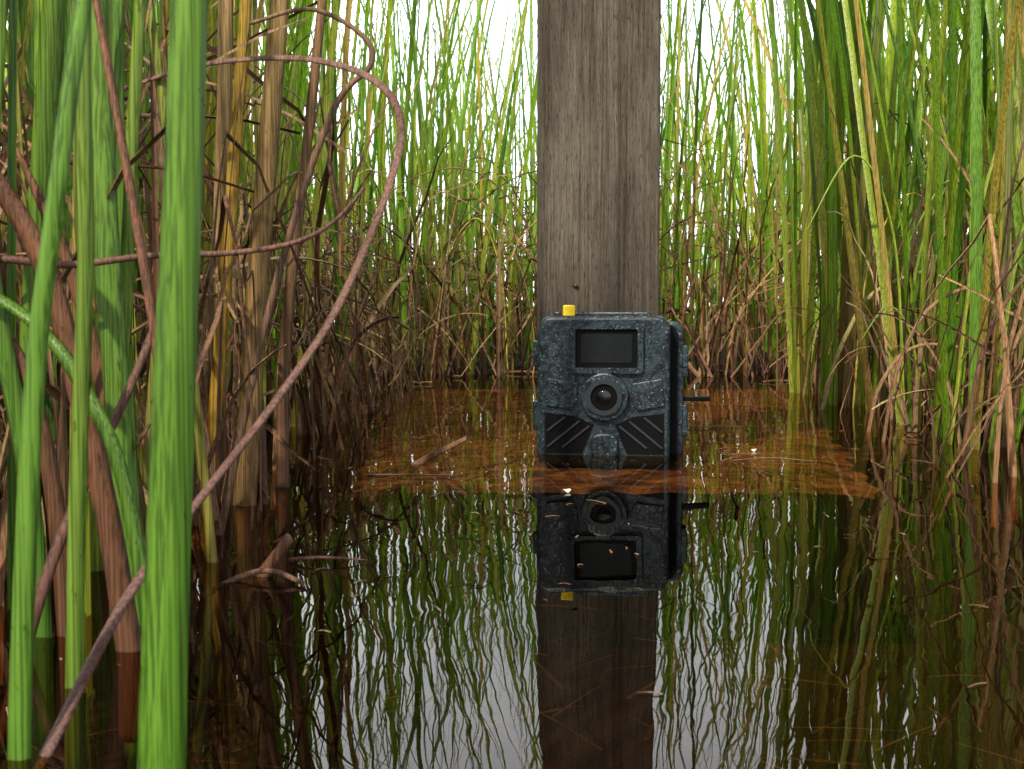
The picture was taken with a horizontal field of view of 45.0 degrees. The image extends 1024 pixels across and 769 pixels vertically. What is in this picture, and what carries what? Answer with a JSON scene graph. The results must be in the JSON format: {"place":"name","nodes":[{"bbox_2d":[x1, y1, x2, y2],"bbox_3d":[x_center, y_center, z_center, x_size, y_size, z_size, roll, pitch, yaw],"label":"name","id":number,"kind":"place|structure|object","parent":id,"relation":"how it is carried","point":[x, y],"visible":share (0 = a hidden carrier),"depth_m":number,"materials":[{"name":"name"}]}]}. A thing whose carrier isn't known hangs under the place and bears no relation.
{"place":"outdoors","nodes":[
{"label":"outdoors","id":0,"kind":"place"},
{"bbox_2d":[6,0,1003,321],"label":"sky","id":1,"kind":"structure","parent":0,"point":[496,27],"materials":[{"name":"white"}]},
{"bbox_2d":[0,372,1023,768],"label":"water","id":2,"kind":"structure","parent":0,"point":[864,640],"depth_m":0.47,"materials":[{"name":"brown liquid"}]},
{"bbox_2d":[0,0,379,768],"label":"cattail clump","id":3,"kind":"object","parent":2,"relation":"on","point":[86,514],"visible":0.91,"depth_m":0.42,"materials":[{"name":"green plant"}]},
{"bbox_2d":[0,187,365,267],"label":"dry reed stem","id":4,"kind":"object","parent":3,"relation":"on","point":[9,259],"visible":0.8,"depth_m":0.42,"materials":[{"name":"brown plant"}]},
{"bbox_2d":[39,55,404,756],"bbox_3d":[-0.093,-0.022,0.442,0.117,0.225,0.270,-1,3,-13],"label":"dry reed stem","id":5,"kind":"object","parent":2,"relation":"on","point":[79,687],"visible":0.89,"depth_m":0.39,"materials":[{"name":"plant"}]},
{"bbox_2d":[0,0,509,509],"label":"dead reed thicket","id":6,"kind":"object","parent":2,"relation":"on","point":[348,352],"visible":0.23,"depth_m":1.28,"materials":[{"name":"brown plant"}]},
{"bbox_2d":[221,533,366,585],"bbox_3d":[-0.094,0.077,0.527,0.040,0.029,0.077,2,3,32],"label":"broken reed stalk","id":7,"kind":"object","parent":2,"relation":"on","point":[269,565],"visible":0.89,"depth_m":0.52,"materials":[{"name":"brown plant"}]},
{"bbox_2d":[216,7,375,534],"bbox_3d":[-0.110,-0.050,0.618,0.084,0.274,0.003,0,3,0],"label":"dry reed stem","id":8,"kind":"object","parent":2,"relation":"on","point":[348,86],"visible":0.94,"depth_m":0.62,"materials":[{"name":"brown plant"}]},
{"bbox_2d":[411,436,466,463],"bbox_3d":[-0.057,0.054,0.931,0.050,0.031,0.008,1,3,11],"label":"broken reed stalk","id":9,"kind":"object","parent":2,"relation":"on","point":[426,458],"visible":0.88,"depth_m":0.93,"materials":[{"name":"brown plant"}]},
{"bbox_2d":[0,23,1016,434],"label":"dead reed thicket","id":10,"kind":"object","parent":2,"relation":"on","point":[370,339],"visible":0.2,"depth_m":2.44,"materials":[{"name":"brown plant"}]},
{"bbox_2d":[59,80,1023,694],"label":"dead reed stems","id":11,"kind":"object","parent":2,"relation":"on","point":[991,408],"visible":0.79,"depth_m":1.12,"materials":[{"name":"brown plant"}]},
{"bbox_2d":[539,315,670,455],"bbox_3d":[0.075,0.005,1.004,0.106,0.122,0.018,0,3,9],"label":"front shell","id":12,"kind":"object","parent":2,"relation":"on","point":[554,346],"visible":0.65,"depth_m":1.00,"materials":[{"name":"plastic"}]},
{"bbox_2d":[542,410,544,453],"bbox_3d":[0.025,0.039,1.004,0.002,0.036,0.003,0,3,9],"label":"louvre edge","id":13,"kind":"object","parent":12,"relation":"attached to","point":[543,431],"visible":1,"depth_m":1.00,"materials":[{"name":"plastic"}]},
{"bbox_2d":[545,378,576,409],"bbox_3d":[0.040,0.008,1.000,0.026,0.026,0.003,0,3,9],"label":"cheek panel","id":14,"kind":"object","parent":12,"relation":"attached to","point":[561,394],"visible":1,"depth_m":1.00,"materials":[{"name":"plastic"}]},
{"bbox_2d":[563,305,575,314],"bbox_3d":[0.047,-0.059,1.004,0.010,0.011,0.008,0,3,9],"label":"yellow tag","id":15,"kind":"object","parent":12,"relation":"on","point":[569,309],"visible":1,"depth_m":1.00,"materials":[{"name":"plastic"}]},
{"bbox_2d":[546,412,593,453],"bbox_3d":[0.047,0.039,1.001,0.039,0.033,0.002,1,3,10],"label":"louvre recess","id":16,"kind":"object","parent":12,"relation":"attached to","point":[577,444],"visible":1,"depth_m":1.00,"materials":[{"name":"black plastic"}]},
{"bbox_2d":[547,416,564,431],"bbox_3d":[0.036,0.032,1.001,0.015,0.012,0.002,0,3,10],"label":"louvre rib","id":17,"kind":"object","parent":16,"relation":"attached to","point":[555,424],"visible":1,"depth_m":1.00,"materials":[{"name":"grey plastic"}]},
{"bbox_2d":[547,420,579,447],"bbox_3d":[0.042,0.040,1.001,0.027,0.022,0.002,1,3,10],"label":"louvre rib","id":18,"kind":"object","parent":16,"relation":"attached to","point":[563,433],"visible":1,"depth_m":1.00,"materials":[{"name":"grey plastic"}]},
{"bbox_2d":[562,425,589,447],"bbox_3d":[0.052,0.042,0.999,0.023,0.018,0.002,0,3,8],"label":"louvre rib","id":19,"kind":"object","parent":16,"relation":"attached to","point":[577,435],"visible":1,"depth_m":1.00,"materials":[{"name":"grey plastic"}]},
{"bbox_2d":[590,433,617,455],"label":"pir dome","id":20,"kind":"structure","parent":12,"relation":"attached to","point":[603,444],"depth_m":0.99,"materials":[{"name":"plastic"}]},
{"bbox_2d":[580,373,628,420],"bbox_3d":[0.074,0.010,0.993,0.039,0.039,0.006,0,3,9],"label":"lens housing","id":21,"kind":"object","parent":12,"relation":"attached to","point":[620,383],"visible":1,"depth_m":0.99,"materials":[{"name":"grey plastic"}]},
{"bbox_2d":[586,379,621,415],"bbox_3d":[0.074,0.010,0.990,0.029,0.029,0.004,0,3,10],"label":"lens ring","id":22,"kind":"object","parent":21,"relation":"attached to","point":[592,386],"visible":1,"depth_m":0.99,"materials":[{"name":"grey plastic"}]},
{"bbox_2d":[591,384,616,410],"bbox_3d":[0.074,0.010,0.990,0.022,0.022,0.002,0,3,8],"label":"lens well","id":23,"kind":"object","parent":22,"relation":"in","point":[597,404],"visible":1,"depth_m":0.99,"materials":[{"name":"black plastic"}]},
{"bbox_2d":[596,390,611,404],"bbox_3d":[0.074,0.010,0.990,0.012,0.012,0.004,0,3,9],"label":"lens","id":24,"kind":"object","parent":23,"relation":"in","point":[603,397],"visible":1,"depth_m":0.99,"materials":[{"name":"glass"}]},
{"bbox_2d":[570,323,643,373],"bbox_3d":[0.076,-0.029,0.992,0.059,0.040,0.005,0,3,9],"label":"window frame","id":25,"kind":"object","parent":12,"relation":"attached to","point":[639,328],"visible":1,"depth_m":0.99,"materials":[{"name":"grey plastic"}]},
{"bbox_2d":[575,329,637,367],"bbox_3d":[0.076,-0.029,0.993,0.050,0.031,0.002,0,3,9],"label":"sensor window","id":26,"kind":"structure","parent":25,"relation":"attached to","point":[632,364],"depth_m":0.99,"materials":[{"name":"black plastic"}]},
{"bbox_2d":[581,334,631,362],"bbox_3d":[0.076,-0.029,0.992,0.041,0.023,0.002,1,3,11],"label":"window panel","id":27,"kind":"structure","parent":26,"relation":"in","point":[606,348],"depth_m":0.99,"materials":[{"name":"black glass"}]},
{"bbox_2d":[575,312,650,314],"bbox_3d":[0.081,-0.056,1.008,0.064,0.008,0.025,0,3,9],"label":"top cap","id":28,"kind":"object","parent":12,"relation":"on","point":[612,313],"visible":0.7,"depth_m":1.00,"materials":[{"name":"plastic"}]},
{"bbox_2d":[615,414,663,454],"bbox_3d":[0.102,0.040,0.992,0.039,0.033,0.002,0,3,9],"label":"louvre recess","id":29,"kind":"object","parent":12,"relation":"attached to","point":[631,445],"visible":1,"depth_m":0.99,"materials":[{"name":"black plastic"}]},
{"bbox_2d":[619,426,646,448],"bbox_3d":[0.097,0.042,0.992,0.023,0.018,0.002,0,3,10],"label":"louvre rib","id":30,"kind":"object","parent":29,"relation":"attached to","point":[633,437],"visible":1,"depth_m":0.99,"materials":[{"name":"grey plastic"}]},
{"bbox_2d":[629,421,662,448],"bbox_3d":[0.107,0.041,0.990,0.027,0.022,0.002,1,3,10],"label":"louvre rib","id":31,"kind":"object","parent":29,"relation":"attached to","point":[645,434],"visible":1,"depth_m":0.99,"materials":[{"name":"grey plastic"}]},
{"bbox_2d":[644,418,662,432],"bbox_3d":[0.113,0.033,0.989,0.015,0.012,0.002,0,3,8],"label":"louvre rib","id":32,"kind":"object","parent":29,"relation":"attached to","point":[653,425],"visible":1,"depth_m":0.99,"materials":[{"name":"grey plastic"}]},
{"bbox_2d":[632,379,663,410],"bbox_3d":[0.109,0.008,0.989,0.026,0.026,0.003,0,3,9],"label":"cheek panel","id":33,"kind":"object","parent":12,"relation":"attached to","point":[647,395],"visible":1,"depth_m":0.99,"materials":[{"name":"plastic"}]},
{"bbox_2d":[665,411,667,455],"bbox_3d":[0.123,0.039,0.988,0.002,0.036,0.003,1,3,11],"label":"louvre edge","id":34,"kind":"object","parent":12,"relation":"attached to","point":[666,427],"visible":1,"depth_m":0.99,"materials":[{"name":"plastic"}]},
{"bbox_2d":[537,321,683,453],"bbox_3d":[0.082,0.006,1.028,0.121,0.117,0.028,0,3,9],"label":"trail camera","id":35,"kind":"object","parent":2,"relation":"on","point":[678,327],"visible":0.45,"depth_m":1.01,"materials":[{"name":"plastic"}]},
{"bbox_2d":[533,400,536,428],"bbox_3d":[0.021,0.025,1.035,0.006,0.024,0.016,0,3,9],"label":"hinge lug","id":36,"kind":"object","parent":35,"relation":"attached to","point":[535,414],"visible":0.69,"depth_m":1.03,"materials":[{"name":"plastic"}]},
{"bbox_2d":[533,340,536,366],"bbox_3d":[0.021,-0.026,1.032,0.006,0.022,0.016,0,3,9],"label":"hinge lug","id":37,"kind":"object","parent":35,"relation":"attached to","point":[535,353],"visible":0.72,"depth_m":1.02,"materials":[{"name":"plastic"}]},
{"bbox_2d":[670,325,677,453],"bbox_3d":[0.079,0.007,1.014,0.112,0.114,0.004,0,3,9],"label":"seam gasket","id":38,"kind":"object","parent":35,"relation":"attached to","point":[673,390],"visible":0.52,"depth_m":1.00,"materials":[{"name":"black rubber"}]},
{"bbox_2d":[683,345,687,377],"bbox_3d":[0.142,-0.019,1.013,0.006,0.026,0.016,0,3,9],"label":"hinge lug","id":39,"kind":"object","parent":35,"relation":"attached to","point":[685,361],"visible":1,"depth_m":1.00,"materials":[{"name":"plastic"}]},
{"bbox_2d":[683,403,687,435],"bbox_3d":[0.142,0.029,1.016,0.006,0.026,0.016,0,3,9],"label":"hinge lug","id":40,"kind":"object","parent":35,"relation":"attached to","point":[685,419],"visible":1,"depth_m":1.01,"materials":[{"name":"plastic"}]},
{"bbox_2d":[684,396,709,400],"bbox_3d":[0.150,0.012,1.013,0.024,0.004,0.006,0,3,9],"label":"latch","id":41,"kind":"object","parent":35,"relation":"attached to","point":[696,398],"visible":1,"depth_m":1.01,"materials":[{"name":"black plastic"}]},
{"bbox_2d":[661,0,1023,449],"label":"reed bed","id":42,"kind":"object","parent":2,"relation":"on","point":[966,136],"visible":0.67,"depth_m":1.26,"materials":[{"name":"green plant"}]},
{"bbox_2d":[754,117,1023,476],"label":"dead reed thicket","id":43,"kind":"object","parent":2,"relation":"in","point":[1011,452],"visible":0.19,"depth_m":1.13,"materials":[{"name":"brown plant"}]},
{"bbox_2d":[768,0,1023,459],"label":"reed tussock","id":44,"kind":"object","parent":2,"relation":"on","point":[819,175],"visible":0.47,"depth_m":1.58,"materials":[{"name":"green plant"}]},
{"bbox_2d":[302,322,819,371],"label":"ground","id":45,"kind":"structure","parent":0,"point":[517,364],"depth_m":2.66,"materials":[{"name":"brown soil"}]},
{"bbox_2d":[0,0,416,464],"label":"reed bed","id":46,"kind":"object","parent":45,"relation":"on","point":[297,83],"visible":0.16,"depth_m":1.34,"materials":[{"name":"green plant"}]},
{"bbox_2d":[1,0,1016,376],"bbox_3d":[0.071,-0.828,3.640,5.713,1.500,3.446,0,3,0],"label":"reed bed","id":47,"kind":"object","parent":45,"relation":"on","point":[455,152],"visible":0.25,"depth_m":2.82,"materials":[{"name":"green plant"}]},
{"bbox_2d":[537,0,660,331],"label":"wooden post","id":48,"kind":"object","parent":45,"relation":"on","point":[598,145],"visible":0.51,"depth_m":1.04,"materials":[{"name":"brown wood"}]},
{"bbox_2d":[247,69,967,381],"bbox_3d":[-0.151,-0.396,3.867,5.760,0.625,3.756,0,3,0],"label":"dead reed thicket","id":49,"kind":"object","parent":45,"relation":"on","point":[716,318],"visible":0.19,"depth_m":2.47,"materials":[{"name":"brown plant"}]}
]}

